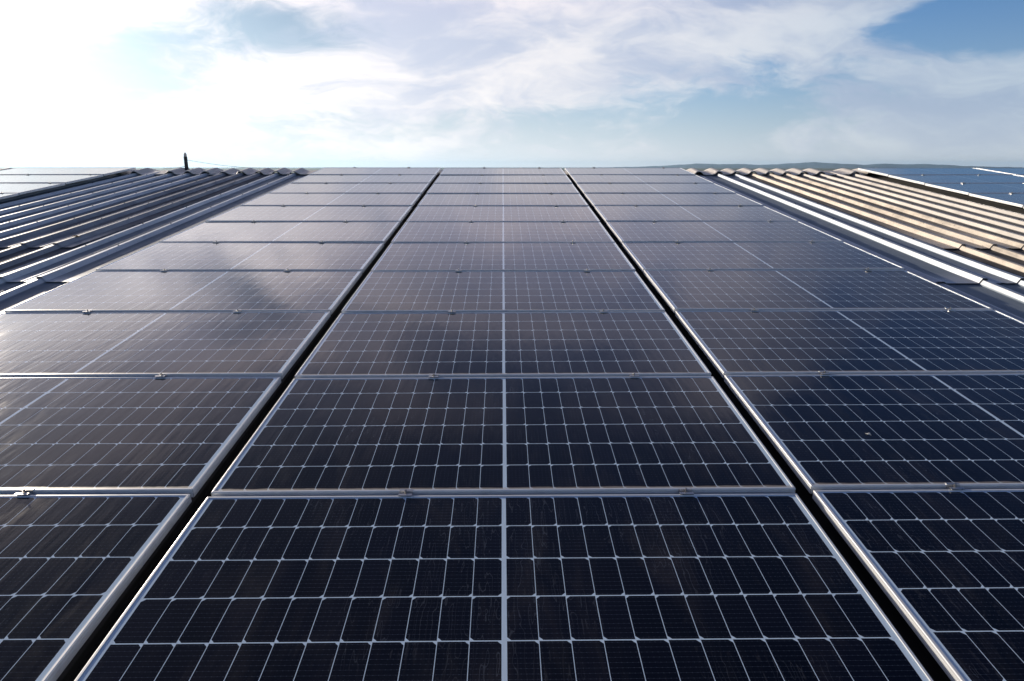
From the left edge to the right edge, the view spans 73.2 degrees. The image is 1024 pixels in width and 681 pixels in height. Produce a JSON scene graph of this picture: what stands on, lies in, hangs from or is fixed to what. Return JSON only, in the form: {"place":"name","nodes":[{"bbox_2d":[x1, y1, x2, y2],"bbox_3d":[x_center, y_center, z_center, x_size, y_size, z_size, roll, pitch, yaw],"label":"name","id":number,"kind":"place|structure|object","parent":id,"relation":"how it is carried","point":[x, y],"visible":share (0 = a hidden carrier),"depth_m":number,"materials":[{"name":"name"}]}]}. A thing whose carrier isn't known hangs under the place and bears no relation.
{"place":"outdoors","nodes":[
{"label":"outdoors","id":0,"kind":"place"},
{"bbox_2d":[0,167,856,172],"bbox_3d":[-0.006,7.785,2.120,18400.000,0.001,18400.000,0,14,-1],"label":"ground","id":1,"kind":"structure","parent":0,"point":[319,168],"depth_m":6354.48,"materials":[{"name":"grey"}]},
{"bbox_2d":[0,167,1023,680],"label":"warehouse","id":2,"kind":"structure","parent":1,"relation":"on","point":[966,245],"depth_m":8.15,"materials":[{"name":"metal"}]},
{"bbox_2d":[0,193,18,198],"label":"solar panel","id":3,"kind":"object","parent":2,"relation":"on","point":[4,195],"visible":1,"depth_m":10.05,"materials":[{"name":"grey glass"}]},
{"bbox_2d":[14,488,34,494],"bbox_3d":[-1.888,0.619,2.683,0.070,0.098,0.340,0,20,0],"label":"panel clamp","id":4,"kind":"object","parent":2,"relation":"attached to","point":[25,491],"visible":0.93,"depth_m":2.68,"materials":[{"name":"metal"}]},
{"bbox_2d":[0,183,64,194],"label":"solar panel","id":5,"kind":"object","parent":2,"relation":"on","point":[22,188],"visible":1,"depth_m":10.86,"materials":[{"name":"black glass"}]},
{"bbox_2d":[0,175,103,183],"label":"solar panel","id":6,"kind":"object","parent":2,"relation":"on","point":[67,179],"visible":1,"depth_m":11.80,"materials":[{"name":"black glass"}]},
{"bbox_2d":[0,167,135,175],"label":"solar panel","id":7,"kind":"object","parent":2,"relation":"on","point":[104,171],"visible":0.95,"depth_m":12.78,"materials":[{"name":"black glass"}]},
{"bbox_2d":[0,494,191,680],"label":"solar panel","id":8,"kind":"object","parent":2,"relation":"on","point":[71,566],"visible":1,"depth_m":2.28,"materials":[{"name":"black glass"}]},
{"bbox_2d":[0,377,280,496],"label":"solar panel","id":9,"kind":"object","parent":2,"relation":"on","point":[110,435],"visible":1,"depth_m":3.16,"materials":[{"name":"black glass"}]},
{"bbox_2d":[155,373,166,376],"bbox_3d":[-1.908,0.222,3.767,0.070,0.097,0.340,0,20,0],"label":"panel clamp","id":10,"kind":"object","parent":2,"relation":"attached to","point":[161,375],"visible":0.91,"depth_m":3.74,"materials":[{"name":"metal"}]},
{"bbox_2d":[0,311,330,378],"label":"solar panel","id":11,"kind":"object","parent":2,"relation":"on","point":[185,344],"visible":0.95,"depth_m":4.23,"materials":[{"name":"black glass"}]},
{"bbox_2d":[5,271,361,314],"bbox_3d":[-2.420,-0.388,5.380,2.278,0.037,1.132,0,20,-1],"label":"solar panel","id":12,"kind":"object","parent":2,"relation":"on","point":[207,291],"visible":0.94,"depth_m":5.28,"materials":[{"name":"black glass"}]},
{"bbox_2d":[184,153,189,170],"bbox_3d":[-6.471,-3.536,13.693,0.150,0.375,0.146,0,14,-1],"label":"ridge post","id":13,"kind":"object","parent":2,"relation":"on","point":[186,168],"visible":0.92,"depth_m":13.67,"materials":[{"name":"black metal"}]},
{"bbox_2d":[176,160,250,167],"bbox_3d":[-5.731,-3.504,13.710,2.400,0.163,0.009,0,14,-1],"label":"wire","id":14,"kind":"object","parent":13,"relation":"attached to","point":[216,164],"visible":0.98,"depth_m":13.71,"materials":[{"name":"grey metal"}]},
{"bbox_2d":[96,242,383,272],"bbox_3d":[-2.433,-0.786,6.463,2.278,0.035,1.132,0,20,-1],"label":"solar panel","id":15,"kind":"object","parent":2,"relation":"on","point":[224,256],"visible":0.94,"depth_m":6.37,"materials":[{"name":"black glass"}]},
{"bbox_2d":[159,221,399,243],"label":"solar panel","id":16,"kind":"object","parent":2,"relation":"on","point":[334,232],"visible":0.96,"depth_m":7.46,"materials":[{"name":"black glass"}]},
{"bbox_2d":[205,206,411,222],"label":"solar panel","id":17,"kind":"object","parent":2,"relation":"on","point":[317,213],"visible":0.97,"depth_m":8.53,"materials":[{"name":"black glass"}]},
{"bbox_2d":[240,193,420,206],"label":"solar panel","id":18,"kind":"object","parent":2,"relation":"on","point":[340,199],"visible":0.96,"depth_m":9.65,"materials":[{"name":"black glass"}]},
{"bbox_2d":[269,183,428,194],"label":"solar panel","id":19,"kind":"object","parent":2,"relation":"on","point":[421,188],"visible":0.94,"depth_m":10.71,"materials":[{"name":"black glass"}]},
{"bbox_2d":[291,175,435,184],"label":"solar panel","id":20,"kind":"object","parent":2,"relation":"on","point":[368,178],"visible":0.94,"depth_m":11.76,"materials":[{"name":"black glass"}]},
{"bbox_2d":[309,167,440,175],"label":"solar panel","id":21,"kind":"object","parent":2,"relation":"on","point":[378,171],"visible":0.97,"depth_m":12.87,"materials":[{"name":"black glass"}]},
{"bbox_2d":[398,489,412,495],"bbox_3d":[-0.411,0.623,2.682,0.070,0.098,0.340,0,20,1],"label":"panel clamp","id":22,"kind":"object","parent":2,"relation":"attached to","point":[406,492],"visible":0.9,"depth_m":2.68,"materials":[{"name":"metal"}]},
{"bbox_2d":[428,373,438,377],"bbox_3d":[-0.426,0.225,3.765,0.070,0.097,0.340,0,20,1],"label":"panel clamp","id":23,"kind":"object","parent":2,"relation":"attached to","point":[433,375],"visible":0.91,"depth_m":3.75,"materials":[{"name":"metal"}]},
{"bbox_2d":[295,312,710,377],"bbox_3d":[-0.052,0.010,4.307,2.278,0.035,1.132,0,20,-1],"label":"solar panel","id":24,"kind":"object","parent":2,"relation":"on","point":[493,344],"visible":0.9,"depth_m":4.19,"materials":[{"name":"black glass"}]},
{"bbox_2d":[341,271,664,312],"bbox_3d":[-0.066,-0.388,5.390,2.278,0.036,1.132,0,20,-1],"label":"solar panel","id":25,"kind":"object","parent":2,"relation":"on","point":[480,291],"visible":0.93,"depth_m":5.29,"materials":[{"name":"black glass"}]},
{"bbox_2d":[391,222,614,242],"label":"solar panel","id":26,"kind":"object","parent":2,"relation":"on","point":[472,232],"visible":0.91,"depth_m":7.48,"materials":[{"name":"black glass"}]},
{"bbox_2d":[406,206,599,221],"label":"solar panel","id":27,"kind":"object","parent":2,"relation":"on","point":[502,213],"visible":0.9,"depth_m":8.55,"materials":[{"name":"black glass"}]},
{"bbox_2d":[417,193,588,205],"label":"solar panel","id":28,"kind":"object","parent":2,"relation":"on","point":[502,199],"visible":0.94,"depth_m":9.68,"materials":[{"name":"black glass"}]},
{"bbox_2d":[427,183,578,192],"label":"solar panel","id":29,"kind":"object","parent":2,"relation":"on","point":[502,187],"visible":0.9,"depth_m":10.75,"materials":[{"name":"black glass"}]},
{"bbox_2d":[434,175,571,182],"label":"solar panel","id":30,"kind":"object","parent":2,"relation":"on","point":[503,178],"visible":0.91,"depth_m":11.78,"materials":[{"name":"black glass"}]},
{"bbox_2d":[440,168,565,174],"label":"solar panel","id":31,"kind":"object","parent":2,"relation":"on","point":[502,171],"visible":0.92,"depth_m":12.90,"materials":[{"name":"black glass"}]},
{"bbox_2d":[74,493,932,680],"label":"solar panel","id":32,"kind":"object","parent":2,"relation":"on","point":[679,587],"visible":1,"depth_m":2.13,"materials":[{"name":"black glass"}]},
{"bbox_2d":[211,376,795,496],"bbox_3d":[-0.035,0.407,3.224,2.278,0.038,1.132,0,20,-1],"label":"solar panel","id":33,"kind":"object","parent":2,"relation":"on","point":[490,436],"visible":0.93,"depth_m":3.07,"materials":[{"name":"black glass"}]},
{"bbox_2d":[371,242,635,270],"bbox_3d":[-0.080,-0.785,6.473,2.278,0.037,1.132,0,20,-1],"label":"solar panel","id":34,"kind":"object","parent":2,"relation":"on","point":[573,256],"visible":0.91,"depth_m":6.38,"materials":[{"name":"black glass"}]},
{"bbox_2d":[565,168,695,175],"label":"solar panel","id":35,"kind":"object","parent":2,"relation":"on","point":[624,171],"visible":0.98,"depth_m":12.94,"materials":[{"name":"black glass"}]},
{"bbox_2d":[629,373,638,376],"bbox_3d":[0.666,0.222,3.779,0.070,0.098,0.340,0,20,1],"label":"panel clamp","id":36,"kind":"object","parent":2,"relation":"attached to","point":[633,375],"visible":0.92,"depth_m":3.75,"materials":[{"name":"metal"}]},
{"bbox_2d":[570,175,712,184],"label":"solar panel","id":37,"kind":"object","parent":2,"relation":"on","point":[576,179],"visible":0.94,"depth_m":11.85,"materials":[{"name":"black glass"}]},
{"bbox_2d":[577,183,735,193],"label":"solar panel","id":38,"kind":"object","parent":2,"relation":"on","point":[648,187],"visible":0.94,"depth_m":10.78,"materials":[{"name":"black glass"}]},
{"bbox_2d":[584,193,762,206],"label":"solar panel","id":39,"kind":"object","parent":2,"relation":"on","point":[681,199],"visible":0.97,"depth_m":9.71,"materials":[{"name":"black glass"}]},
{"bbox_2d":[678,487,693,494],"bbox_3d":[0.676,0.620,2.696,0.070,0.098,0.340,0,20,1],"label":"panel clamp","id":40,"kind":"object","parent":2,"relation":"attached to","point":[685,491],"visible":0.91,"depth_m":2.68,"materials":[{"name":"metal"}]},
{"bbox_2d":[594,205,797,222],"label":"solar panel","id":41,"kind":"object","parent":2,"relation":"on","point":[678,213],"visible":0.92,"depth_m":8.63,"materials":[{"name":"black glass"}]},
{"bbox_2d":[606,221,842,243],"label":"solar panel","id":42,"kind":"object","parent":2,"relation":"on","point":[711,231],"visible":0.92,"depth_m":7.55,"materials":[{"name":"black glass"}]},
{"bbox_2d":[622,242,904,272],"bbox_3d":[2.268,-0.800,6.525,2.278,0.035,1.132,0,20,-1],"label":"solar panel","id":43,"kind":"object","parent":2,"relation":"on","point":[745,255],"visible":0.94,"depth_m":6.44,"materials":[{"name":"black glass"}]},
{"bbox_2d":[644,270,992,312],"bbox_3d":[2.283,-0.402,5.441,2.278,0.038,1.132,0,20,-1],"label":"solar panel","id":44,"kind":"object","parent":2,"relation":"on","point":[730,290],"visible":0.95,"depth_m":5.34,"materials":[{"name":"black glass"}]},
{"bbox_2d":[819,370,830,374],"bbox_3d":[1.725,0.211,3.815,0.070,0.098,0.340,0,20,0],"label":"panel clamp","id":45,"kind":"object","parent":2,"relation":"attached to","point":[825,372],"visible":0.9,"depth_m":3.80,"materials":[{"name":"metal"}]},
{"bbox_2d":[675,310,1023,377],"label":"solar panel","id":46,"kind":"object","parent":2,"relation":"on","point":[815,342],"visible":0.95,"depth_m":4.29,"materials":[{"name":"black glass"}]},
{"bbox_2d":[724,374,1023,493],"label":"solar panel","id":47,"kind":"object","parent":2,"relation":"on","point":[935,431],"visible":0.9,"depth_m":3.20,"materials":[{"name":"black glass"}]},
{"bbox_2d":[812,489,1023,680],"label":"solar panel","id":48,"kind":"object","parent":2,"relation":"on","point":[945,569],"visible":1,"depth_m":2.29,"materials":[{"name":"black glass"}]},
{"bbox_2d":[858,168,1011,175],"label":"solar panel","id":49,"kind":"object","parent":2,"relation":"on","point":[926,171],"visible":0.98,"depth_m":13.03,"materials":[{"name":"blue glass"}]},
{"bbox_2d":[945,483,964,489],"bbox_3d":[1.746,0.608,2.732,0.070,0.098,0.340,0,20,0],"label":"panel clamp","id":50,"kind":"object","parent":2,"relation":"attached to","point":[953,486],"visible":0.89,"depth_m":2.71,"materials":[{"name":"metal"}]},
{"bbox_2d":[888,175,1023,184],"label":"solar panel","id":51,"kind":"object","parent":2,"relation":"on","point":[921,179],"visible":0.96,"depth_m":12.03,"materials":[{"name":"blue glass"}]},
{"bbox_2d":[925,183,1023,194],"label":"solar panel","id":52,"kind":"object","parent":2,"relation":"on","point":[965,188],"visible":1,"depth_m":10.96,"materials":[{"name":"blue glass"}]},
{"bbox_2d":[969,193,1023,207],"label":"solar panel","id":53,"kind":"object","parent":2,"relation":"on","point":[1015,199],"visible":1,"depth_m":9.96,"materials":[{"name":"blue glass"}]},
{"bbox_2d":[977,168,1023,174],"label":"solar panel","id":54,"kind":"object","parent":2,"relation":"on","point":[1016,171],"visible":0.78,"depth_m":13.22,"materials":[{"name":"blue glass"}]},
{"bbox_2d":[0,0,1023,167],"label":"sky","id":55,"kind":"structure","parent":0,"point":[84,83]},
{"bbox_2d":[597,162,1023,167],"bbox_3d":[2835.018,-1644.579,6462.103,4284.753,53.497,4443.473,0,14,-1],"label":"hills","id":56,"kind":"structure","parent":0,"point":[805,165],"depth_m":5760.92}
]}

